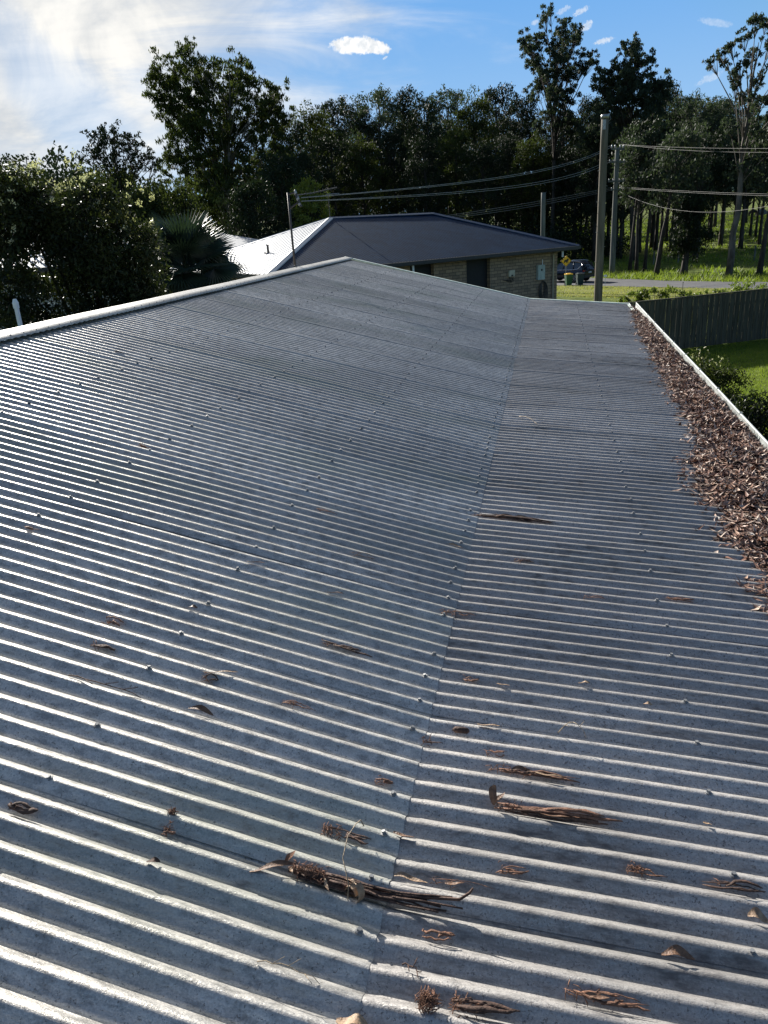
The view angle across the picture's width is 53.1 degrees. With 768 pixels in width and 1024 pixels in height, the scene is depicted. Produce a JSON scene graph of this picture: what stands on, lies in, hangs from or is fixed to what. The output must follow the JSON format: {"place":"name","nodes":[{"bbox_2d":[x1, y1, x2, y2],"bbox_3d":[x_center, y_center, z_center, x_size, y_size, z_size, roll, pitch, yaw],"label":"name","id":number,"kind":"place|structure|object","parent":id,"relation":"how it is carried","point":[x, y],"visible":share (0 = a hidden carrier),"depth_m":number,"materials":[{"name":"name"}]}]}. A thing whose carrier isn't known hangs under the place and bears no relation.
{"place":"outdoors","nodes":[
{"label":"outdoors","id":0,"kind":"place"},
{"bbox_2d":[0,221,148,329],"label":"shed","id":1,"kind":"structure","parent":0,"point":[42,268],"depth_m":23.81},
{"bbox_2d":[0,0,767,219],"label":"sky","id":2,"kind":"structure","parent":0,"point":[68,68],"materials":[{"name":"blue"}]},
{"bbox_2d":[214,198,767,432],"bbox_3d":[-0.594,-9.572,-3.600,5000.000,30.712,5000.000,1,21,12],"label":"ground","id":3,"kind":"structure","parent":0,"point":[618,270],"depth_m":66.79,"materials":[{"name":"plant"}]},
{"bbox_2d":[12,299,22,326],"bbox_3d":[-5.201,-1.337,11.681,0.065,3.692,0.065,1,21,12],"label":"white post","id":4,"kind":"object","parent":3,"relation":"on","point":[15,303],"visible":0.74,"depth_m":11.08,"materials":[{"name":"plastic"}]},
{"bbox_2d":[7,151,58,190],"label":"broadleaf tree","id":5,"kind":"object","parent":3,"relation":"on","point":[32,158],"visible":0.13,"depth_m":40.46,"materials":[{"name":"green plant"}]},
{"bbox_2d":[40,167,96,212],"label":"broadleaf tree","id":6,"kind":"object","parent":3,"relation":"on","point":[75,173],"visible":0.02,"depth_m":43.02,"materials":[{"name":"green plant"}]},
{"bbox_2d":[0,148,172,330],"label":"flowering shrub","id":7,"kind":"object","parent":3,"relation":"on","point":[58,225],"visible":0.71,"depth_m":13.09,"materials":[{"name":"green plant"}]},
{"bbox_2d":[75,119,164,201],"bbox_3d":[-18.337,-21.007,55.258,5.698,12.724,4.024,1,21,12],"label":"gum tree","id":8,"kind":"object","parent":3,"relation":"on","point":[103,141],"visible":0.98,"depth_m":53.41,"materials":[{"name":"green plant"}]},
{"bbox_2d":[71,154,175,222],"bbox_3d":[-20.418,-20.263,56.187,11.099,10.891,10.772,-9,21,-13],"label":"broadleaf tree","id":9,"kind":"object","parent":3,"relation":"on","point":[121,173],"visible":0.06,"depth_m":54.10,"materials":[{"name":"green plant"}]},
{"bbox_2d":[118,176,191,236],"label":"broadleaf tree","id":10,"kind":"object","parent":3,"relation":"on","point":[149,208],"visible":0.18,"depth_m":51.11,"materials":[{"name":"green plant"}]},
{"bbox_2d":[142,175,218,233],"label":"broadleaf tree","id":11,"kind":"object","parent":3,"relation":"on","point":[174,196],"visible":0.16,"depth_m":55.08,"materials":[{"name":"green plant"}]},
{"bbox_2d":[127,208,252,293],"bbox_3d":[-4.870,-4.999,19.395,3.508,5.082,3.121,1,21,12],"label":"fan palm","id":12,"kind":"object","parent":3,"relation":"on","point":[195,245],"visible":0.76,"depth_m":18.52,"materials":[{"name":"green plant"}]},
{"bbox_2d":[140,35,296,233],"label":"gum tree","id":13,"kind":"object","parent":3,"relation":"on","point":[196,125],"visible":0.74,"depth_m":84.87,"materials":[{"name":"green plant"}]},
{"bbox_2d":[181,233,257,263],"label":"shed","id":14,"kind":"structure","parent":3,"relation":"on","point":[237,240],"depth_m":54.79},
{"bbox_2d":[212,175,293,238],"bbox_3d":[-9.796,-21.425,60.142,7.455,9.067,6.269,14,27,39],"label":"broadleaf tree","id":15,"kind":"object","parent":3,"relation":"on","point":[244,201],"visible":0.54,"depth_m":58.59,"materials":[{"name":"green plant"}]},
{"bbox_2d":[234,151,321,233],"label":"broadleaf tree","id":16,"kind":"object","parent":3,"relation":"on","point":[278,177],"visible":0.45,"depth_m":72.39,"materials":[{"name":"green plant"}]},
{"bbox_2d":[273,118,326,224],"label":"gum tree","id":17,"kind":"object","parent":3,"relation":"on","point":[298,125],"visible":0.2,"depth_m":91.31,"materials":[{"name":"green plant"}]},
{"bbox_2d":[281,151,330,225],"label":"gum tree","id":18,"kind":"object","parent":3,"relation":"on","point":[306,163],"visible":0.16,"depth_m":82.68,"materials":[{"name":"green plant"}]},
{"bbox_2d":[289,175,334,227],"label":"broadleaf tree","id":19,"kind":"object","parent":3,"relation":"on","point":[302,189],"visible":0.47,"depth_m":70.93,"materials":[{"name":"green plant"}]},
{"bbox_2d":[276,99,354,213],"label":"gum tree","id":20,"kind":"object","parent":3,"relation":"on","point":[312,119],"visible":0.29,"depth_m":98.31,"materials":[{"name":"green plant"}]},
{"bbox_2d":[37,138,606,236],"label":"distant wood","id":21,"kind":"object","parent":3,"relation":"on","point":[55,158],"visible":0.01,"depth_m":157.07,"materials":[{"name":"green plant"}]},
{"bbox_2d":[305,134,369,218],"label":"gum tree","id":22,"kind":"object","parent":3,"relation":"on","point":[332,144],"visible":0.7,"depth_m":87.67,"materials":[{"name":"green plant"}]},
{"bbox_2d":[310,94,376,215],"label":"gum tree","id":23,"kind":"object","parent":3,"relation":"on","point":[333,111],"visible":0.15,"depth_m":105.16,"materials":[{"name":"green plant"}]},
{"bbox_2d":[332,100,389,214],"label":"gum tree","id":24,"kind":"object","parent":3,"relation":"on","point":[350,112],"visible":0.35,"depth_m":98.91,"materials":[{"name":"green plant"}]},
{"bbox_2d":[328,132,401,217],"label":"gum tree","id":25,"kind":"object","parent":3,"relation":"on","point":[362,165],"visible":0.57,"depth_m":90.45,"materials":[{"name":"green plant"}]},
{"bbox_2d":[169,212,580,298],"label":"brick house","id":26,"kind":"structure","parent":3,"relation":"on","point":[493,257],"depth_m":37.42,"materials":[{"name":"beige brick"}]},
{"bbox_2d":[343,82,409,212],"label":"gum tree","id":27,"kind":"object","parent":3,"relation":"on","point":[381,102],"visible":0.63,"depth_m":95.62,"materials":[{"name":"green plant"}]},
{"bbox_2d":[355,119,401,211],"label":"gum tree","id":28,"kind":"object","parent":3,"relation":"on","point":[382,156],"visible":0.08,"depth_m":129.66,"materials":[{"name":"green plant"}]},
{"bbox_2d":[0,256,767,1023],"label":"house","id":29,"kind":"structure","parent":3,"relation":"on","point":[376,410],"depth_m":2.70,"materials":[{"name":"metal"}]},
{"bbox_2d":[8,801,37,814],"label":"bark piece","id":30,"kind":"object","parent":29,"relation":"on","point":[15,806],"visible":1,"depth_m":1.91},
{"bbox_2d":[287,187,336,267],"bbox_3d":[-1.194,-4.740,12.897,0.211,1.376,1.867,6,23,24],"label":"service mast","id":31,"kind":"object","parent":29,"relation":"attached to","point":[290,220],"visible":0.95,"depth_m":12.41,"materials":[{"name":"metal"}]},
{"bbox_2d":[320,822,369,844],"bbox_3d":[-0.103,0.849,2.027,0.135,0.044,0.055,1,21,12],"label":"bark piece","id":32,"kind":"object","parent":29,"relation":"on","point":[356,837],"visible":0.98,"depth_m":2.03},
{"bbox_2d":[321,638,371,656],"bbox_3d":[-0.138,0.498,2.816,0.195,0.059,0.032,1,21,12],"label":"bark piece","id":33,"kind":"object","parent":29,"relation":"on","point":[351,648],"visible":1,"depth_m":2.82,"materials":[{"name":"brown plant"}]},
{"bbox_2d":[336,1013,367,1023],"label":"dead leaf","id":34,"kind":"object","parent":29,"relation":"on","point":[356,1018],"visible":1,"depth_m":1.57,"materials":[{"name":"plant"}]},
{"bbox_2d":[249,820,473,912],"bbox_3d":[-0.040,0.877,1.933,0.538,0.103,0.235,1,21,12],"label":"bark bundle","id":35,"kind":"object","parent":29,"relation":"on","point":[349,886],"visible":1,"depth_m":1.87,"materials":[{"name":"brown plant"}]},
{"bbox_2d":[394,872,427,882],"bbox_3d":[0.067,0.915,1.920,0.086,0.017,0.014,5,22,21],"label":"dead leaf","id":36,"kind":"object","parent":29,"relation":"on","point":[406,875],"visible":1,"depth_m":1.92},
{"bbox_2d":[414,985,442,1014],"bbox_3d":[0.092,1.029,1.620,0.061,0.043,0.057,-19,26,-36],"label":"fibre ball","id":37,"kind":"object","parent":29,"relation":"on","point":[427,1003],"visible":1,"depth_m":1.61,"materials":[{"name":"brown plant"}]},
{"bbox_2d":[422,928,455,940],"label":"bark piece","id":38,"kind":"object","parent":29,"relation":"on","point":[445,933],"visible":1,"depth_m":1.78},
{"bbox_2d":[448,992,519,1019],"bbox_3d":[0.208,1.047,1.613,0.152,0.030,0.062,1,21,12],"label":"bark piece","id":39,"kind":"object","parent":29,"relation":"on","point":[484,1007],"visible":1,"depth_m":1.62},
{"bbox_2d":[495,860,528,874],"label":"bark piece","id":40,"kind":"object","parent":29,"relation":"on","point":[510,871],"visible":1,"depth_m":1.96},
{"bbox_2d":[474,512,551,522],"bbox_3d":[0.711,0.033,4.207,0.462,0.058,0.044,1,21,12],"label":"bark piece","id":41,"kind":"object","parent":29,"relation":"on","point":[518,517],"visible":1,"depth_m":4.20,"materials":[{"name":"brown plant"}]},
{"bbox_2d":[485,764,580,782],"bbox_3d":[0.444,0.781,2.297,0.284,0.046,0.049,1,21,12],"label":"bark piece","id":42,"kind":"object","parent":29,"relation":"on","point":[541,773],"visible":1,"depth_m":2.30,"materials":[{"name":"brown plant"}]},
{"bbox_2d":[489,785,622,824],"bbox_3d":[0.477,0.826,2.144,0.369,0.076,0.057,1,21,12],"label":"bark bundle","id":43,"kind":"object","parent":29,"relation":"on","point":[558,812],"visible":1,"depth_m":2.14,"materials":[{"name":"brown plant"}]},
{"bbox_2d":[564,979,649,1010],"bbox_3d":[0.478,1.043,1.650,0.180,0.031,0.048,1,21,12],"label":"bark piece","id":44,"kind":"object","parent":29,"relation":"on","point":[594,996],"visible":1,"depth_m":1.65,"materials":[{"name":"brown plant"}]},
{"bbox_2d":[626,860,667,877],"bbox_3d":[0.673,0.923,1.973,0.104,0.032,0.045,1,21,12],"label":"bark piece","id":45,"kind":"object","parent":29,"relation":"on","point":[638,867],"visible":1,"depth_m":1.97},
{"bbox_2d":[661,944,694,959],"bbox_3d":[0.667,1.000,1.746,0.073,0.022,0.020,-1,21,6],"label":"dead leaf","id":46,"kind":"object","parent":29,"relation":"on","point":[675,949],"visible":1,"depth_m":1.75,"materials":[{"name":"plant"}]},
{"bbox_2d":[628,305,767,620],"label":"leaf litter","id":47,"kind":"object","parent":29,"relation":"on","point":[736,462],"visible":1,"depth_m":5.28,"materials":[{"name":"brown plant"}]},
{"bbox_2d":[702,878,765,892],"bbox_3d":[0.881,0.941,1.934,0.153,0.025,0.038,1,21,12],"label":"bark piece","id":48,"kind":"object","parent":29,"relation":"on","point":[733,882],"visible":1,"depth_m":1.93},
{"bbox_2d":[748,907,767,922],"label":"dead leaf","id":49,"kind":"object","parent":29,"relation":"on","point":[756,912],"visible":1,"depth_m":1.85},
{"bbox_2d":[374,125,420,213],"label":"gum tree","id":50,"kind":"object","parent":3,"relation":"on","point":[394,137],"visible":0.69,"depth_m":92.76,"materials":[{"name":"green plant"}]},
{"bbox_2d":[370,84,438,207],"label":"gum tree","id":51,"kind":"object","parent":3,"relation":"on","point":[402,101],"visible":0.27,"depth_m":100.27,"materials":[{"name":"green plant"}]},
{"bbox_2d":[221,211,630,260],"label":"undergrowth","id":52,"kind":"object","parent":3,"relation":"on","point":[566,235],"visible":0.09,"depth_m":81.53,"materials":[{"name":"green plant"}]},
{"bbox_2d":[399,134,453,215],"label":"gum tree","id":53,"kind":"object","parent":3,"relation":"on","point":[438,181],"visible":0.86,"depth_m":85.46,"materials":[{"name":"green plant"}]},
{"bbox_2d":[398,97,455,214],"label":"gum tree","id":54,"kind":"object","parent":3,"relation":"on","point":[431,117],"visible":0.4,"depth_m":93.66,"materials":[{"name":"green plant"}]},
{"bbox_2d":[416,84,480,213],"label":"gum tree","id":55,"kind":"object","parent":3,"relation":"on","point":[453,96],"visible":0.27,"depth_m":101.55,"materials":[{"name":"green plant"}]},
{"bbox_2d":[414,120,492,220],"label":"gum tree","id":56,"kind":"object","parent":3,"relation":"on","point":[464,139],"visible":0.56,"depth_m":89.62,"materials":[{"name":"green plant"}]},
{"bbox_2d":[441,85,516,221],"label":"gum tree","id":57,"kind":"object","parent":3,"relation":"on","point":[466,116],"visible":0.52,"depth_m":96.48,"materials":[{"name":"green plant"}]},
{"bbox_2d":[454,140,521,224],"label":"gum tree","id":58,"kind":"object","parent":3,"relation":"on","point":[489,150],"visible":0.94,"depth_m":83.81,"materials":[{"name":"green plant"}]},
{"bbox_2d":[473,82,524,225],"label":"gum tree","id":59,"kind":"object","parent":3,"relation":"on","point":[492,95],"visible":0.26,"depth_m":104.07,"materials":[{"name":"green plant"}]},
{"bbox_2d":[485,130,529,228],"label":"gum tree","id":60,"kind":"object","parent":3,"relation":"on","point":[505,144],"visible":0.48,"depth_m":88.37,"materials":[{"name":"green plant"}]},
{"bbox_2d":[492,92,545,226],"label":"gum tree","id":61,"kind":"object","parent":3,"relation":"on","point":[523,109],"visible":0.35,"depth_m":97.09,"materials":[{"name":"green plant"}]},
{"bbox_2d":[499,130,566,233],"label":"gum tree","id":62,"kind":"object","parent":3,"relation":"on","point":[533,147],"visible":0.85,"depth_m":83.93,"materials":[{"name":"green plant"}]},
{"bbox_2d":[541,192,545,236],"bbox_3d":[9.968,-16.793,48.229,0.310,6.050,0.310,1,21,12],"label":"timber pole","id":63,"kind":"object","parent":3,"relation":"on","point":[543,201],"visible":0.41,"depth_m":47.46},
{"bbox_2d":[510,149,580,234],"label":"gum tree","id":64,"kind":"object","parent":3,"relation":"on","point":[547,197],"visible":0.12,"depth_m":86.53,"materials":[{"name":"green plant"}]},
{"bbox_2d":[517,2,599,234],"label":"gum tree","id":65,"kind":"object","parent":3,"relation":"on","point":[555,92],"visible":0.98,"depth_m":76.78,"materials":[{"name":"green plant"}]},
{"bbox_2d":[533,119,590,239],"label":"gum tree","id":66,"kind":"object","parent":3,"relation":"on","point":[572,144],"visible":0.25,"depth_m":85.11,"materials":[{"name":"green plant"}]},
{"bbox_2d":[539,146,595,258],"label":"gum tree","id":67,"kind":"object","parent":3,"relation":"on","point":[568,156],"visible":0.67,"depth_m":81.44,"materials":[{"name":"green plant"}]},
{"bbox_2d":[559,92,603,245],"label":"gum tree","id":68,"kind":"object","parent":3,"relation":"on","point":[584,104],"visible":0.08,"depth_m":95.38,"materials":[{"name":"green plant"}]},
{"bbox_2d":[569,96,618,259],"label":"gum tree","id":69,"kind":"object","parent":3,"relation":"on","point":[581,133],"visible":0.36,"depth_m":77.38,"materials":[{"name":"green plant"}]},
{"bbox_2d":[574,129,614,261],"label":"gum tree","id":70,"kind":"object","parent":3,"relation":"on","point":[586,175],"visible":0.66,"depth_m":76.67,"materials":[{"name":"green plant"}]},
{"bbox_2d":[594,114,610,301],"bbox_3d":[7.680,-9.923,27.255,0.320,7.497,0.305,-11,22,-19],"label":"timber pole","id":71,"kind":"object","parent":3,"relation":"on","point":[599,259],"visible":0.88,"depth_m":26.91,"materials":[{"name":"wood"}]},
{"bbox_2d":[577,106,634,255],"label":"gum tree","id":72,"kind":"object","parent":3,"relation":"on","point":[608,227],"visible":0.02,"depth_m":84.44,"materials":[{"name":"green plant"}]},
{"bbox_2d":[608,145,624,275],"bbox_3d":[18.219,-23.733,60.935,1.903,9.809,0.457,-19,26,-36],"label":"power pole","id":73,"kind":"object","parent":3,"relation":"on","point":[616,179],"visible":0.98,"depth_m":60.65,"materials":[{"name":"wood"}]},
{"bbox_2d":[585,121,650,255],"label":"gum tree","id":74,"kind":"object","parent":3,"relation":"on","point":[608,215],"visible":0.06,"depth_m":81.56,"materials":[{"name":"green plant"}]},
{"bbox_2d":[605,157,653,258],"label":"gum tree","id":75,"kind":"object","parent":3,"relation":"on","point":[621,211],"visible":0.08,"depth_m":79.15,"materials":[{"name":"green plant"}]},
{"bbox_2d":[589,31,678,261],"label":"gum tree","id":76,"kind":"object","parent":3,"relation":"on","point":[624,85],"visible":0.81,"depth_m":70.37,"materials":[{"name":"green plant"}]},
{"bbox_2d":[506,210,767,277],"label":"field grass","id":77,"kind":"structure","parent":3,"relation":"on","point":[710,259],"depth_m":79.29,"materials":[{"name":"plant"}]},
{"bbox_2d":[610,124,673,271],"bbox_3d":[20.973,-25.582,62.850,5.260,11.444,5.654,1,21,12],"label":"gum tree","id":78,"kind":"object","parent":3,"relation":"on","point":[645,138],"visible":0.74,"depth_m":61.58,"materials":[{"name":"green plant"}]},
{"bbox_2d":[611,114,676,270],"bbox_3d":[21.579,-26.587,64.371,4.992,12.219,6.123,1,21,12],"label":"gum tree","id":79,"kind":"object","parent":3,"relation":"on","point":[641,124],"visible":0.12,"depth_m":63.40,"materials":[{"name":"green plant"}]},
{"bbox_2d":[624,166,666,252],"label":"gum tree","id":80,"kind":"object","parent":3,"relation":"on","point":[640,228],"visible":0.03,"depth_m":85.75,"materials":[{"name":"green plant"}]},
{"bbox_2d":[633,286,657,301],"bbox_3d":[9.250,-7.157,27.461,0.952,1.812,0.757,1,21,12],"label":"hedge plant","id":81,"kind":"object","parent":3,"relation":"on","point":[642,292],"visible":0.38,"depth_m":27.17,"materials":[{"name":"green plant"}]},
{"bbox_2d":[557,285,741,299],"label":"verge","id":82,"kind":"structure","parent":3,"relation":"on","point":[634,289],"depth_m":46.68,"materials":[{"name":"plant"}]},
{"bbox_2d":[619,117,690,270],"bbox_3d":[22.269,-26.250,63.979,6.191,11.772,4.825,1,21,12],"label":"gum tree","id":83,"kind":"object","parent":3,"relation":"on","point":[650,125],"visible":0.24,"depth_m":62.34,"materials":[{"name":"green plant"}]},
{"bbox_2d":[648,284,676,328],"bbox_3d":[9.600,-6.903,26.536,1.063,1.952,1.060,-21,27,-39],"label":"hedge plant","id":84,"kind":"object","parent":3,"relation":"on","point":[666,292],"visible":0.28,"depth_m":25.97,"materials":[{"name":"green plant"}]},
{"bbox_2d":[634,90,692,248],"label":"gum tree","id":85,"kind":"object","parent":3,"relation":"on","point":[652,233],"visible":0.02,"depth_m":89.57,"materials":[{"name":"green plant"}]},
{"bbox_2d":[647,78,691,250],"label":"gum tree","id":86,"kind":"object","parent":3,"relation":"on","point":[655,247],"visible":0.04,"depth_m":84.00,"materials":[{"name":"green plant"}]},
{"bbox_2d":[631,121,717,275],"bbox_3d":[21.814,-23.358,57.654,4.921,10.815,5.983,-14,23,-25],"label":"gum tree","id":87,"kind":"object","parent":3,"relation":"on","point":[668,161],"visible":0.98,"depth_m":56.22,"materials":[{"name":"green plant"}]},
{"bbox_2d":[590,270,767,281],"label":"tall roadside grass","id":88,"kind":"structure","parent":3,"relation":"on","point":[684,277],"depth_m":55.17,"materials":[{"name":"plant"}]},
{"bbox_2d":[665,90,710,250],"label":"gum tree","id":89,"kind":"object","parent":3,"relation":"on","point":[677,103],"visible":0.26,"depth_m":80.20,"materials":[{"name":"green plant"}]},
{"bbox_2d":[662,189,719,274],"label":"gum tree","id":90,"kind":"object","parent":3,"relation":"on","point":[687,222],"visible":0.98,"depth_m":56.70,"materials":[{"name":"green plant"}]},
{"bbox_2d":[624,288,767,348],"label":"paling fence","id":91,"kind":"object","parent":3,"relation":"on","point":[742,322],"visible":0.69,"depth_m":24.96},
{"bbox_2d":[671,88,723,212],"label":"gum tree","id":92,"kind":"object","parent":3,"relation":"on","point":[708,100],"visible":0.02,"depth_m":87.99,"materials":[{"name":"green plant"}]},
{"bbox_2d":[681,128,733,257],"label":"gum tree","id":93,"kind":"object","parent":3,"relation":"on","point":[718,154],"visible":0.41,"depth_m":71.17,"materials":[{"name":"green plant"}]},
{"bbox_2d":[677,95,740,253],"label":"gum tree","id":94,"kind":"object","parent":3,"relation":"on","point":[717,106],"visible":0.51,"depth_m":76.10,"materials":[{"name":"green plant"}]},
{"bbox_2d":[705,122,737,245],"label":"gum tree","id":95,"kind":"object","parent":3,"relation":"on","point":[720,241],"visible":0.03,"depth_m":86.80,"materials":[{"name":"green plant"}]},
{"bbox_2d":[687,347,764,419],"bbox_3d":[6.296,-2.011,14.486,1.857,2.283,1.391,1,21,12],"label":"yard bush","id":96,"kind":"object","parent":3,"relation":"on","point":[719,378],"visible":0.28,"depth_m":14.19,"materials":[{"name":"green plant"}]},
{"bbox_2d":[706,93,759,237],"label":"gum tree","id":97,"kind":"object","parent":3,"relation":"on","point":[729,105],"visible":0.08,"depth_m":86.49,"materials":[{"name":"green plant"}]},
{"bbox_2d":[702,11,767,277],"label":"gum tree","id":98,"kind":"object","parent":3,"relation":"on","point":[753,99],"visible":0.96,"depth_m":50.49,"materials":[{"name":"green plant"}]},
{"bbox_2d":[724,280,752,324],"bbox_3d":[12.227,-7.096,26.702,1.325,1.899,1.251,-10,22,-17],"label":"hedge plant","id":99,"kind":"object","parent":3,"relation":"on","point":[740,287],"visible":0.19,"depth_m":26.37,"materials":[{"name":"green plant"}]},
{"bbox_2d":[715,113,762,217],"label":"gum tree","id":100,"kind":"object","parent":3,"relation":"on","point":[735,121],"visible":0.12,"depth_m":79.68,"materials":[{"name":"green plant"}]},
{"bbox_2d":[712,121,767,248],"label":"gum tree","id":101,"kind":"object","parent":3,"relation":"on","point":[729,158],"visible":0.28,"depth_m":80.79,"materials":[{"name":"green plant"}]},
{"bbox_2d":[722,112,767,276],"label":"gum tree","id":102,"kind":"object","parent":3,"relation":"on","point":[754,183],"visible":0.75,"depth_m":52.48,"materials":[{"name":"green plant"}]},
{"bbox_2d":[730,390,767,440],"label":"yard bush","id":103,"kind":"object","parent":3,"relation":"on","point":[751,416],"visible":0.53,"depth_m":13.24,"materials":[{"name":"green plant"}]},
{"bbox_2d":[743,145,767,244],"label":"gum tree","id":104,"kind":"object","parent":3,"relation":"on","point":[760,226],"visible":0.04,"depth_m":85.55,"materials":[{"name":"green plant"}]},
{"bbox_2d":[557,278,767,288],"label":"road","id":105,"kind":"structure","parent":0,"point":[647,283],"depth_m":52.17,"materials":[{"name":"asphalt"}]},
{"bbox_2d":[557,260,594,282],"bbox_3d":[14.117,-18.531,59.031,1.703,1.567,4.076,-20,26,-37],"label":"parked car","id":106,"kind":"object","parent":105,"relation":"on","point":[587,268],"visible":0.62,"depth_m":57.87,"materials":[{"name":"blue paint"}]},
{"bbox_2d":[681,339,767,434],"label":"lawn grass","id":107,"kind":"structure","parent":0,"point":[722,352],"depth_m":23.02,"materials":[{"name":"plant"}]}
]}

